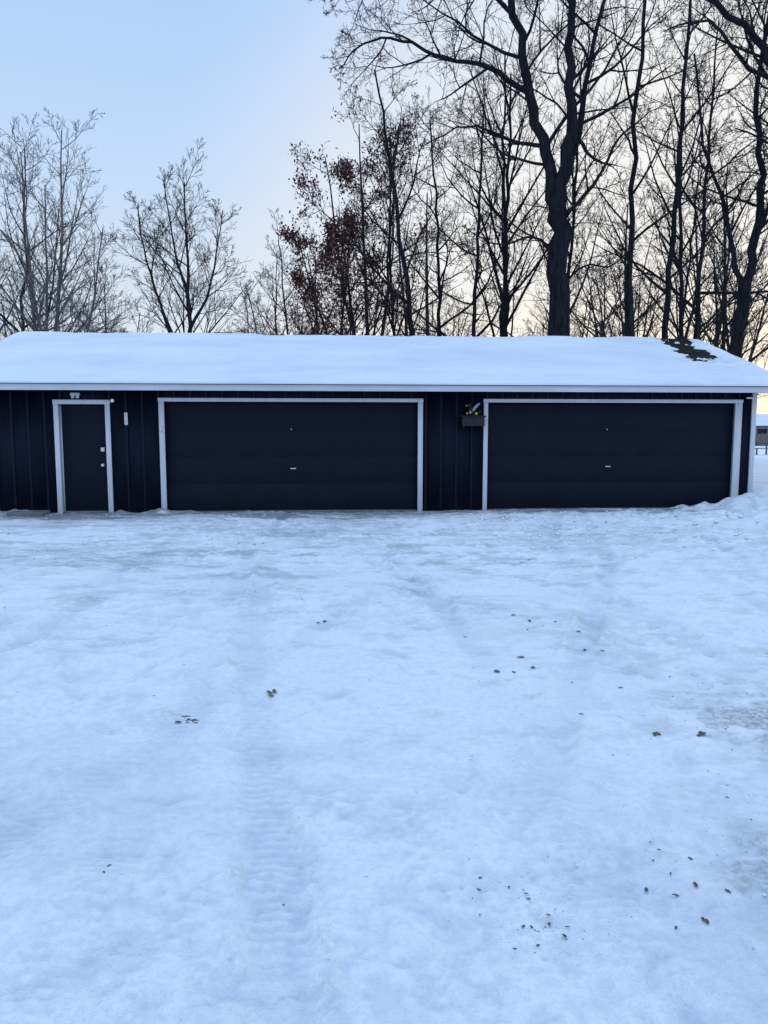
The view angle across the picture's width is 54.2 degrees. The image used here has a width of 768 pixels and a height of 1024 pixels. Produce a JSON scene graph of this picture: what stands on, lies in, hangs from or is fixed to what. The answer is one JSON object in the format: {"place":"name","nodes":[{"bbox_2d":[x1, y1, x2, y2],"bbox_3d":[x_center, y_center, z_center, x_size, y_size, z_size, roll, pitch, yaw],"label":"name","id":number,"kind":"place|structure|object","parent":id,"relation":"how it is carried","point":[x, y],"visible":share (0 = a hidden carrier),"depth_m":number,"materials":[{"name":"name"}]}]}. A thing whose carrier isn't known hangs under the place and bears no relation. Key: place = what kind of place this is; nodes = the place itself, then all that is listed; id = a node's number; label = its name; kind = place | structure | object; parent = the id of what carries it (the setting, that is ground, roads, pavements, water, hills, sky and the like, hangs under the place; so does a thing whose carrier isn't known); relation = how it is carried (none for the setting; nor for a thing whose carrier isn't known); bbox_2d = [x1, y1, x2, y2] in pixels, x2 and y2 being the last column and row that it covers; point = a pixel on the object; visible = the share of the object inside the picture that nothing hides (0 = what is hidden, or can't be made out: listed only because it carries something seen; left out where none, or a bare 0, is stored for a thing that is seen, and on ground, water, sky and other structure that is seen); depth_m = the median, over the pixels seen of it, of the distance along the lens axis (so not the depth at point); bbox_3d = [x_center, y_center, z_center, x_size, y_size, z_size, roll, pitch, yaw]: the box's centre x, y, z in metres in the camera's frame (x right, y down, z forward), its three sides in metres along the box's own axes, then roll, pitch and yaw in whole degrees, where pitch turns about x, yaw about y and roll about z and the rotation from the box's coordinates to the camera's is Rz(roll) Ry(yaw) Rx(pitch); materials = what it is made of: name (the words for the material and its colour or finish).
{"place":"outdoors","nodes":[
{"label":"outdoors","id":0,"kind":"place"},
{"bbox_2d":[0,446,767,1023],"bbox_3d":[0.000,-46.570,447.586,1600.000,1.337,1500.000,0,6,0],"label":"snowy ground","id":1,"kind":"structure","parent":0,"point":[260,848],"depth_m":3.48,"materials":[{"name":"white snow"}]},
{"bbox_2d":[7,510,49,516],"bbox_3d":[-6.740,0.037,14.243,0.650,0.100,0.420,0,6,-4],"label":"concrete step","id":2,"kind":"object","parent":1,"relation":"on","point":[35,513],"visible":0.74,"depth_m":14.05,"materials":[{"name":"grey concrete"}]},
{"bbox_2d":[0,115,124,337],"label":"bare ash tree","id":3,"kind":"object","parent":1,"relation":"on","point":[24,289],"visible":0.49,"depth_m":31.91,"materials":[{"name":"brown plant"}]},
{"bbox_2d":[0,107,143,339],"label":"bare birch tree","id":4,"kind":"object","parent":1,"relation":"on","point":[31,288],"visible":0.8,"depth_m":30.01,"materials":[{"name":"brown plant"}]},
{"bbox_2d":[63,511,108,513],"bbox_3d":[-5.782,0.009,14.652,0.860,0.068,0.200,0,6,-4],"label":"door sill","id":5,"kind":"structure","parent":1,"relation":"on","point":[93,512],"depth_m":14.55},
{"bbox_2d":[53,256,158,332],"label":"bare ash tree","id":6,"kind":"object","parent":1,"relation":"on","point":[135,302],"visible":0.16,"depth_m":38.03,"materials":[{"name":"brown plant"}]},
{"bbox_2d":[98,137,261,332],"bbox_3d":[-9.457,-9.711,35.214,6.974,15.223,7.216,0,6,0],"label":"bare maple tree","id":7,"kind":"object","parent":1,"relation":"on","point":[188,307],"visible":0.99,"depth_m":34.83,"materials":[{"name":"brown plant"}]},
{"bbox_2d":[224,240,325,334],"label":"bare ash tree","id":8,"kind":"object","parent":1,"relation":"on","point":[258,312],"visible":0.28,"depth_m":40.87,"materials":[{"name":"brown plant"}]},
{"bbox_2d":[221,208,346,334],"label":"bare ash tree","id":9,"kind":"object","parent":1,"relation":"on","point":[284,299],"visible":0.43,"depth_m":37.01,"materials":[{"name":"brown plant"}]},
{"bbox_2d":[0,390,751,512],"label":"walls","id":10,"kind":"structure","parent":1,"relation":"on","point":[152,451],"depth_m":14.57,"materials":[{"name":"black paint"}]},
{"bbox_2d":[0,390,740,511],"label":"battens","id":11,"kind":"object","parent":10,"relation":"attached to","point":[143,445],"visible":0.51,"depth_m":14.54,"materials":[{"name":"black paint"}]},
{"bbox_2d":[124,412,127,424],"bbox_3d":[-4.947,-1.789,14.386,0.065,0.240,0.024,0,6,-4],"label":"thermometer","id":12,"kind":"object","parent":11,"relation":"attached to","point":[126,420],"visible":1,"depth_m":14.38,"materials":[{"name":"white plastic"}]},
{"bbox_2d":[0,383,767,392],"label":"fascia","id":13,"kind":"structure","parent":10,"relation":"attached to","point":[249,387],"depth_m":14.21,"materials":[{"name":"white paint"}]},
{"bbox_2d":[25,383,767,386],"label":"drip edge","id":14,"kind":"object","parent":13,"relation":"attached to","point":[376,384],"visible":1,"depth_m":14.14,"materials":[{"name":"white metal"}]},
{"bbox_2d":[52,398,742,512],"bbox_3d":[0.491,-1.124,14.891,13.630,2.230,0.086,0,6,-4],"label":"door trim","id":15,"kind":"structure","parent":10,"relation":"attached to","point":[736,445],"depth_m":14.69,"materials":[{"name":"white wood"}]},
{"bbox_2d":[59,404,108,510],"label":"door jambs","id":16,"kind":"structure","parent":15,"relation":"attached to","point":[62,457],"depth_m":14.46,"materials":[{"name":"white wood"}]},
{"bbox_2d":[61,405,108,510],"bbox_3d":[-5.782,-1.040,14.532,0.820,2.040,0.046,0,6,-4],"label":"entry door","id":17,"kind":"structure","parent":15,"relation":"attached to","point":[84,456],"depth_m":14.51,"materials":[{"name":"black paint"}]},
{"bbox_2d":[165,403,416,509],"bbox_3d":[-1.790,-1.087,14.821,4.907,2.087,0.049,0,6,-4],"label":"garage door","id":18,"kind":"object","parent":15,"relation":"in","point":[234,456],"visible":0.98,"depth_m":14.80,"materials":[{"name":"black metal"}]},
{"bbox_2d":[176,509,415,510],"bbox_3d":[-1.790,-0.033,14.931,4.895,0.032,0.050,0,6,-4],"label":"garage door west seal","id":19,"kind":"object","parent":18,"relation":"attached to","point":[309,509],"visible":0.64,"depth_m":14.94,"materials":[{"name":"black rubber"}]},
{"bbox_2d":[487,404,732,507],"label":"garage door east sections","id":20,"kind":"object","parent":15,"relation":"in","point":[556,455],"visible":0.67,"depth_m":15.25,"materials":[{"name":"black metal"}]},
{"bbox_2d":[487,507,670,508],"bbox_3d":[4.599,-0.082,15.389,5.055,0.032,0.050,0,6,-4],"label":"garage door east seal","id":21,"kind":"object","parent":20,"relation":"attached to","point":[582,507],"visible":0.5,"depth_m":15.34,"materials":[{"name":"black rubber"}]},
{"bbox_2d":[104,390,692,392],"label":"soffit","id":22,"kind":"structure","parent":10,"relation":"attached to","point":[398,391],"depth_m":14.69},
{"bbox_2d":[460,403,485,427],"bbox_3d":[1.749,-1.899,14.768,0.490,0.488,0.202,0,6,-4],"label":"planter box","id":23,"kind":"object","parent":10,"relation":"attached to","point":[471,420],"depth_m":14.71,"materials":[{"name":"black wood"}]},
{"bbox_2d":[747,393,757,492],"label":"corner trim","id":24,"kind":"structure","parent":10,"relation":"attached to","point":[752,445],"depth_m":15.33,"materials":[{"name":"white paint"}]},
{"bbox_2d":[4,521,751,948],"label":"fallen leaves","id":25,"kind":"object","parent":1,"relation":"on","point":[480,877],"visible":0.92,"depth_m":3.85,"materials":[{"name":"brown plant"}]},
{"bbox_2d":[276,85,481,335],"bbox_3d":[-0.147,-8.944,29.687,7.936,14.828,6.806,4,7,31],"label":"leafy oak tree","id":26,"kind":"object","parent":1,"relation":"on","point":[342,168],"visible":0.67,"depth_m":28.70,"materials":[{"name":"brown plant"}]},
{"bbox_2d":[0,164,767,397],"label":"distant woods","id":27,"kind":"object","parent":1,"relation":"on","point":[724,334],"visible":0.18,"depth_m":38.76,"materials":[{"name":"brown plant"}]},
{"bbox_2d":[4,519,767,1006],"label":"gravel crumbs","id":28,"kind":"object","parent":1,"relation":"on","point":[338,649],"visible":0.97,"depth_m":4.47,"materials":[{"name":"grey gravel"}]},
{"bbox_2d":[323,86,457,335],"bbox_3d":[-0.007,-9.434,31.434,5.974,15.594,4.382,4,7,35],"label":"tall bare tree","id":29,"kind":"object","parent":1,"relation":"on","point":[390,276],"visible":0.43,"depth_m":30.77,"materials":[{"name":"brown plant"}]},
{"bbox_2d":[322,40,469,335],"bbox_3d":[0.722,-8.709,27.726,5.844,14.957,4.560,-3,7,-28],"label":"tall bare tree","id":30,"kind":"object","parent":1,"relation":"on","point":[408,303],"visible":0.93,"depth_m":26.86,"materials":[{"name":"brown plant"}]},
{"bbox_2d":[27,496,767,960],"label":"snow chunks","id":31,"kind":"object","parent":1,"relation":"on","point":[561,554],"visible":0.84,"depth_m":11.67,"materials":[{"name":"white snow"}]},
{"bbox_2d":[197,508,647,512],"bbox_3d":[1.418,-0.069,15.528,11.390,0.057,0.880,0,6,-4],"label":"threshold","id":32,"kind":"object","parent":1,"relation":"on","point":[305,511],"visible":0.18,"depth_m":14.93,"materials":[{"name":"concrete"}]},
{"bbox_2d":[373,93,521,335],"bbox_3d":[2.164,-9.349,31.591,5.345,15.380,5.728,-6,9,-45],"label":"tall bare tree","id":33,"kind":"object","parent":1,"relation":"on","point":[440,326],"visible":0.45,"depth_m":31.71,"materials":[{"name":"brown plant"}]},
{"bbox_2d":[379,87,551,336],"bbox_3d":[2.973,-8.409,27.748,5.906,14.353,5.914,-3,7,-24],"label":"tall bare tree","id":34,"kind":"object","parent":1,"relation":"on","point":[477,277],"visible":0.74,"depth_m":27.66,"materials":[{"name":"brown plant"}]},
{"bbox_2d":[307,0,699,335],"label":"bare oak tree","id":35,"kind":"object","parent":1,"relation":"on","point":[556,198],"visible":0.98,"depth_m":24.70,"materials":[{"name":"brown plant"}]},
{"bbox_2d":[418,0,606,336],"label":"tall bare tree","id":36,"kind":"object","parent":1,"relation":"on","point":[513,310],"visible":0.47,"depth_m":29.14,"materials":[{"name":"brown plant"}]},
{"bbox_2d":[442,12,593,336],"bbox_3d":[4.899,-9.857,28.430,5.874,17.063,5.925,0,6,0],"label":"tall bare tree","id":37,"kind":"object","parent":1,"relation":"on","point":[503,307],"visible":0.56,"depth_m":28.43,"materials":[{"name":"brown plant"}]},
{"bbox_2d":[511,8,627,313],"bbox_3d":[7.307,-10.847,30.477,5.172,18.601,7.849,2,6,18],"label":"tall bare tree","id":38,"kind":"object","parent":1,"relation":"on","point":[573,191],"visible":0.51,"depth_m":29.59,"materials":[{"name":"brown plant"}]},
{"bbox_2d":[568,0,740,336],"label":"tall bare tree","id":39,"kind":"object","parent":1,"relation":"on","point":[628,308],"visible":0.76,"depth_m":25.83,"materials":[{"name":"brown plant"}]},
{"bbox_2d":[572,0,758,337],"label":"tall bare tree","id":40,"kind":"object","parent":1,"relation":"on","point":[668,275],"visible":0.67,"depth_m":26.81,"materials":[{"name":"brown plant"}]},
{"bbox_2d":[575,0,767,360],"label":"tall bare tree","id":41,"kind":"object","parent":1,"relation":"on","point":[697,325],"visible":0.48,"depth_m":30.98,"materials":[{"name":"brown plant"}]},
{"bbox_2d":[622,0,767,338],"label":"tall bare tree","id":42,"kind":"object","parent":1,"relation":"on","point":[678,265],"visible":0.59,"depth_m":28.85,"materials":[{"name":"brown plant"}]},
{"bbox_2d":[632,112,761,339],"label":"tall bare tree","id":43,"kind":"object","parent":1,"relation":"on","point":[690,255],"visible":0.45,"depth_m":32.76,"materials":[{"name":"brown plant"}]},
{"bbox_2d":[651,0,767,357],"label":"bare maple tree","id":44,"kind":"object","parent":1,"relation":"on","point":[741,315],"visible":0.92,"depth_m":23.16,"materials":[{"name":"brown plant"}]},
{"bbox_2d":[652,0,767,176],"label":"bare oak tree","id":45,"kind":"object","parent":1,"relation":"on","point":[754,37],"visible":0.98,"depth_m":20.64,"materials":[{"name":"brown plant"}]},
{"bbox_2d":[755,433,767,443],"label":"wooden fence","id":46,"kind":"object","parent":1,"relation":"on","point":[758,437],"visible":0.37,"depth_m":79.62,"materials":[{"name":"grey wood"}]},
{"bbox_2d":[755,441,767,454],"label":"wooden bench","id":47,"kind":"object","parent":1,"relation":"on","point":[766,445],"visible":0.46,"depth_m":50.52,"materials":[{"name":"grey wood"}]},
{"bbox_2d":[755,426,767,443],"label":"walls","id":48,"kind":"structure","parent":1,"relation":"on","point":[761,427],"depth_m":91.44,"materials":[{"name":"grey"}]},
{"bbox_2d":[756,414,767,425],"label":"roof","id":49,"kind":"structure","parent":48,"relation":"on","point":[761,419],"depth_m":92.69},
{"bbox_2d":[757,429,766,435],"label":"windows","id":50,"kind":"structure","parent":48,"relation":"attached to","point":[761,431],"depth_m":91.42,"materials":[{"name":"black glass"}]},
{"bbox_2d":[0,0,767,413],"label":"sky","id":51,"kind":"structure","parent":0,"point":[251,79],"materials":[{"name":"blue"}]},
{"bbox_3d":[-0.537,-3.787,20.383,16.480,1.440,4.220,0,6,-4],"label":"roof back","id":52,"kind":"object","parent":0,"visible":0},
{"bbox_2d":[656,338,717,362],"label":"roof front","id":53,"kind":"structure","parent":52,"relation":"attached to","point":[691,352],"depth_m":17.53,"materials":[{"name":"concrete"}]},
{"bbox_2d":[0,331,767,385],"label":"roof snow","id":54,"kind":"structure","parent":53,"relation":"on","point":[133,357],"depth_m":15.68,"materials":[{"name":"white snow"}]}
]}

